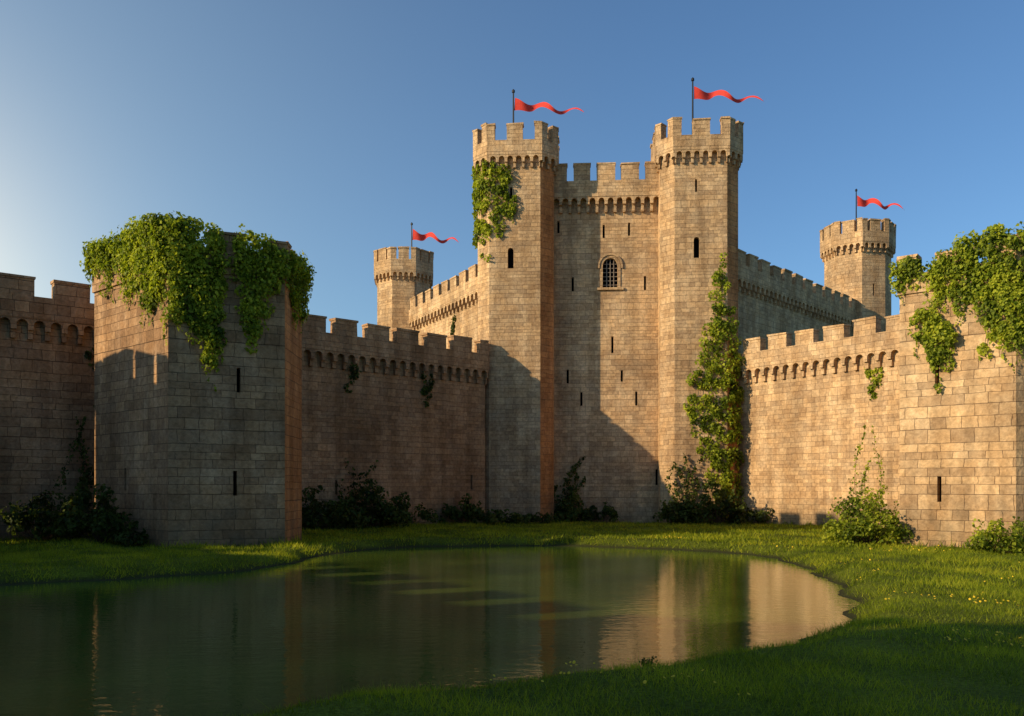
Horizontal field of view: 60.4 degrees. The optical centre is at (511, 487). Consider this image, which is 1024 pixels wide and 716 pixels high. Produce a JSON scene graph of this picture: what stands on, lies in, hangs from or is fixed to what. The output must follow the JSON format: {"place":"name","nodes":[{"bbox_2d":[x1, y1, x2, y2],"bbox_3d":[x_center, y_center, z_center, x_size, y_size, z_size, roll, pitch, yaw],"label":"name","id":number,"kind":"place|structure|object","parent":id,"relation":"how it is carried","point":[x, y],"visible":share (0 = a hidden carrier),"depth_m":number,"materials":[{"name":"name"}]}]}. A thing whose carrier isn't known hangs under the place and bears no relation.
{"place":"outdoors","nodes":[
{"label":"outdoors","id":0,"kind":"place"},
{"bbox_2d":[0,546,858,715],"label":"pond water","id":1,"kind":"structure","parent":0,"point":[242,642],"depth_m":14.57,"materials":[{"name":"green liquid"}]},
{"bbox_2d":[0,516,1023,715],"bbox_3d":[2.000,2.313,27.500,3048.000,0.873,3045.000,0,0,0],"label":"ground","id":2,"kind":"structure","parent":0,"point":[356,710],"depth_m":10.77,"materials":[{"name":"green plant"}]},
{"bbox_2d":[0,490,90,540],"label":"shrub","id":3,"kind":"object","parent":2,"relation":"on","point":[22,518],"visible":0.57,"depth_m":32.33,"materials":[{"name":"green plant"}]},
{"bbox_2d":[0,318,93,540],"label":"curtain wall","id":4,"kind":"structure","parent":2,"relation":"on","point":[46,393],"depth_m":34.46,"materials":[{"name":"stone"}]},
{"bbox_2d":[0,272,93,345],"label":"battlements","id":5,"kind":"object","parent":4,"relation":"on","point":[65,305],"visible":0.45,"depth_m":34.35,"materials":[{"name":"stone"}]},
{"bbox_2d":[84,347,93,406],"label":"hanging creeper","id":6,"kind":"object","parent":4,"relation":"attached to","point":[87,352],"visible":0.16,"depth_m":35.47,"materials":[{"name":"green plant"}]},
{"bbox_2d":[50,416,93,538],"bbox_3d":[-16.988,-0.155,33.963,1.839,5.326,1.409,0,0,0],"label":"climbing vine","id":7,"kind":"object","parent":2,"relation":"on","point":[86,474],"visible":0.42,"depth_m":34.22,"materials":[{"name":"green plant"}]},
{"bbox_2d":[47,509,97,539],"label":"shrub","id":8,"kind":"object","parent":2,"relation":"on","point":[62,528],"visible":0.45,"depth_m":31.36,"materials":[{"name":"green plant"}]},
{"bbox_2d":[65,478,132,543],"bbox_3d":[-14.064,0.826,30.223,2.272,2.324,1.665,0,0,0],"label":"shrub","id":9,"kind":"object","parent":2,"relation":"on","point":[105,517],"visible":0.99,"depth_m":30.10,"materials":[{"name":"green plant"}]},
{"bbox_2d":[113,520,148,546],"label":"shrub","id":10,"kind":"object","parent":2,"relation":"on","point":[141,539],"visible":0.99,"depth_m":29.63,"materials":[{"name":"green plant"}]},
{"bbox_2d":[92,227,301,546],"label":"castle tower","id":11,"kind":"structure","parent":2,"relation":"on","point":[184,451],"depth_m":30.45,"materials":[{"name":"stone"}]},
{"bbox_2d":[79,211,316,391],"bbox_3d":[-11.575,-6.291,31.264,8.727,6.107,4.959,0,0,-7],"label":"ivy","id":12,"kind":"object","parent":11,"relation":"attached to","point":[150,232],"visible":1,"depth_m":29.89,"materials":[{"name":"green plant"}]},
{"bbox_2d":[302,485,362,530],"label":"shrub","id":13,"kind":"object","parent":2,"relation":"on","point":[311,518],"visible":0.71,"depth_m":39.98,"materials":[{"name":"green plant"}]},
{"bbox_2d":[335,458,378,527],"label":"climbing vine","id":14,"kind":"object","parent":2,"relation":"on","point":[355,484],"visible":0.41,"depth_m":42.70,"materials":[{"name":"green plant"}]},
{"bbox_2d":[330,478,410,528],"bbox_3d":[-6.875,0.824,42.247,4.016,2.586,2.841,0,0,0],"label":"shrub","id":15,"kind":"object","parent":2,"relation":"on","point":[387,512],"visible":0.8,"depth_m":41.90,"materials":[{"name":"green plant"}]},
{"bbox_2d":[302,351,484,529],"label":"curtain wall","id":16,"kind":"structure","parent":2,"relation":"on","point":[432,456],"depth_m":44.96,"materials":[{"name":"stone"}]},
{"bbox_2d":[344,362,361,392],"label":"hanging creeper","id":17,"kind":"object","parent":16,"relation":"attached to","point":[353,372],"visible":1,"depth_m":43.17,"materials":[{"name":"green plant"}]},
{"bbox_2d":[302,314,488,383],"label":"battlements","id":18,"kind":"object","parent":16,"relation":"on","point":[373,343],"visible":0.64,"depth_m":44.68,"materials":[{"name":"stone"}]},
{"bbox_2d":[421,371,434,407],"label":"hanging creeper","id":19,"kind":"object","parent":16,"relation":"attached to","point":[429,388],"visible":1,"depth_m":46.24,"materials":[{"name":"green plant"}]},
{"bbox_2d":[373,246,433,340],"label":"castle tower","id":20,"kind":"structure","parent":2,"relation":"on","point":[401,280],"depth_m":66.05,"materials":[{"name":"stone"}]},
{"bbox_2d":[411,222,457,246],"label":"pennant flag","id":21,"kind":"object","parent":20,"relation":"on","point":[418,236],"visible":0.95,"depth_m":67.97,"materials":[{"name":"fabric"}]},
{"bbox_2d":[382,492,438,525],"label":"shrub","id":22,"kind":"object","parent":2,"relation":"on","point":[425,514],"visible":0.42,"depth_m":43.73,"materials":[{"name":"green plant"}]},
{"bbox_2d":[416,303,477,351],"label":"curtain wall","id":23,"kind":"structure","parent":2,"relation":"on","point":[466,322],"depth_m":58.61,"materials":[{"name":"stone"}]},
{"bbox_2d":[409,264,477,329],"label":"battlements","id":24,"kind":"object","parent":23,"relation":"on","point":[437,301],"visible":0.86,"depth_m":60.08,"materials":[{"name":"stone"}]},
{"bbox_2d":[450,315,455,334],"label":"hanging creeper","id":25,"kind":"object","parent":23,"relation":"attached to","point":[452,328],"visible":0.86,"depth_m":59.32,"materials":[{"name":"green plant"}]},
{"bbox_2d":[436,493,498,524],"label":"shrub","id":26,"kind":"object","parent":2,"relation":"on","point":[471,510],"visible":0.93,"depth_m":46.60,"materials":[{"name":"green plant"}]},
{"bbox_2d":[488,509,523,523],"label":"shrub","id":27,"kind":"object","parent":2,"relation":"on","point":[518,518],"visible":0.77,"depth_m":47.54,"materials":[{"name":"green plant"}]},
{"bbox_2d":[522,512,552,523],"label":"shrub","id":28,"kind":"object","parent":2,"relation":"on","point":[546,517],"visible":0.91,"depth_m":47.72,"materials":[{"name":"green plant"}]},
{"bbox_2d":[554,456,589,521],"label":"climbing vine","id":29,"kind":"object","parent":2,"relation":"on","point":[570,488],"visible":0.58,"depth_m":50.37,"materials":[{"name":"green plant"}]},
{"bbox_2d":[553,490,592,522],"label":"shrub","id":30,"kind":"object","parent":2,"relation":"on","point":[573,513],"visible":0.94,"depth_m":49.29,"materials":[{"name":"green plant"}]},
{"bbox_2d":[580,502,620,522],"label":"shrub","id":31,"kind":"object","parent":2,"relation":"on","point":[610,512],"visible":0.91,"depth_m":49.45,"materials":[{"name":"green plant"}]},
{"bbox_2d":[472,116,743,523],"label":"castle keep","id":32,"kind":"structure","parent":2,"relation":"on","point":[595,312],"depth_m":49.15,"materials":[{"name":"stone"}]},
{"bbox_2d":[471,159,516,261],"bbox_3d":[-1.345,-15.545,49.600,1.548,5.950,3.430,0,0,-45],"label":"ivy","id":33,"kind":"object","parent":32,"relation":"attached to","point":[479,185],"visible":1,"depth_m":49.04,"materials":[{"name":"green plant"}]},
{"bbox_2d":[512,89,583,122],"bbox_3d":[2.073,-20.800,51.014,4.165,4.600,0.552,0,0,0],"label":"pennant flag","id":34,"kind":"object","parent":32,"relation":"attached to","point":[520,105],"visible":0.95,"depth_m":50.96,"materials":[{"name":"fabric"}]},
{"bbox_2d":[683,252,745,522],"bbox_3d":[11.281,-5.391,48.161,3.781,14.871,1.179,0,0,-10],"label":"ivy","id":35,"kind":"object","parent":32,"relation":"attached to","point":[735,396],"visible":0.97,"depth_m":48.12,"materials":[{"name":"green plant"}]},
{"bbox_2d":[691,77,762,119],"bbox_3d":[12.350,-21.000,50.406,4.179,5.000,0.547,0,0,0],"label":"pennant flag","id":36,"kind":"object","parent":32,"relation":"attached to","point":[700,94],"visible":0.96,"depth_m":50.37,"materials":[{"name":"fabric"}]},
{"bbox_2d":[639,655,657,666],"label":"waterside weed","id":37,"kind":"object","parent":2,"relation":"on","point":[642,660],"visible":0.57,"depth_m":10.39,"materials":[{"name":"green plant"}]},
{"bbox_2d":[652,498,702,524],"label":"shrub","id":38,"kind":"object","parent":2,"relation":"on","point":[666,513],"visible":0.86,"depth_m":47.19,"materials":[{"name":"green plant"}]},
{"bbox_2d":[665,453,702,522],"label":"climbing vine","id":39,"kind":"object","parent":2,"relation":"on","point":[676,493],"visible":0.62,"depth_m":48.15,"materials":[{"name":"green plant"}]},
{"bbox_2d":[683,476,746,524],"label":"shrub","id":40,"kind":"object","parent":2,"relation":"on","point":[728,506],"visible":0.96,"depth_m":46.99,"materials":[{"name":"green plant"}]},
{"bbox_2d":[727,504,774,524],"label":"shrub","id":41,"kind":"object","parent":2,"relation":"on","point":[758,515],"visible":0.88,"depth_m":47.09,"materials":[{"name":"green plant"}]},
{"bbox_2d":[490,535,1022,694],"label":"wildflowers","id":42,"kind":"object","parent":2,"relation":"on","point":[644,681],"visible":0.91,"depth_m":11.47,"materials":[{"name":"yellow plant"}]},
{"bbox_2d":[738,287,851,353],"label":"curtain wall","id":43,"kind":"structure","parent":2,"relation":"on","point":[758,317],"depth_m":55.57,"materials":[{"name":"stone"}]},
{"bbox_2d":[738,249,856,330],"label":"battlements","id":44,"kind":"object","parent":43,"relation":"on","point":[777,285],"visible":0.85,"depth_m":57.83,"materials":[{"name":"stone"}]},
{"bbox_2d":[738,351,899,527],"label":"curtain wall","id":45,"kind":"structure","parent":2,"relation":"on","point":[801,440],"depth_m":45.08,"materials":[{"name":"stone"}]},
{"bbox_2d":[737,314,899,384],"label":"battlements","id":46,"kind":"object","parent":45,"relation":"on","point":[868,339],"visible":0.57,"depth_m":44.50,"materials":[{"name":"stone"}]},
{"bbox_2d":[864,367,882,400],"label":"hanging creeper","id":47,"kind":"object","parent":45,"relation":"attached to","point":[868,374],"visible":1,"depth_m":42.41,"materials":[{"name":"green plant"}]},
{"bbox_2d":[819,217,895,335],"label":"castle tower","id":48,"kind":"structure","parent":2,"relation":"on","point":[856,264],"depth_m":65.88,"materials":[{"name":"stone"}]},
{"bbox_2d":[855,189,902,230],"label":"pennant flag","id":49,"kind":"object","parent":48,"relation":"on","point":[861,202],"visible":0.96,"depth_m":67.97,"materials":[{"name":"fabric"}]},
{"bbox_2d":[822,487,914,546],"bbox_3d":[12.251,1.040,30.468,3.063,2.124,2.397,0,0,0],"label":"shrub","id":50,"kind":"object","parent":2,"relation":"on","point":[860,528],"visible":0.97,"depth_m":30.12,"materials":[{"name":"green plant"}]},
{"bbox_2d":[848,424,888,544],"bbox_3d":[12.678,0.093,31.084,1.504,4.719,0.722,0,0,0],"label":"climbing vine","id":51,"kind":"object","parent":2,"relation":"on","point":[861,493],"visible":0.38,"depth_m":31.28,"materials":[{"name":"green plant"}]},
{"bbox_2d":[896,234,1023,547],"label":"castle tower","id":52,"kind":"structure","parent":2,"relation":"on","point":[961,451],"depth_m":28.94,"materials":[{"name":"stone"}]},
{"bbox_2d":[888,221,1023,393],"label":"ivy","id":53,"kind":"object","parent":52,"relation":"attached to","point":[1006,294],"visible":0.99,"depth_m":28.47,"materials":[{"name":"green plant"}]},
{"bbox_2d":[964,516,1023,555],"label":"shrub","id":54,"kind":"object","parent":2,"relation":"on","point":[1005,543],"visible":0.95,"depth_m":26.21,"materials":[{"name":"green plant"}]},
{"bbox_2d":[0,0,1023,336],"label":"sky","id":55,"kind":"structure","parent":0,"point":[327,129],"materials":[{"name":"blue"}]}
]}

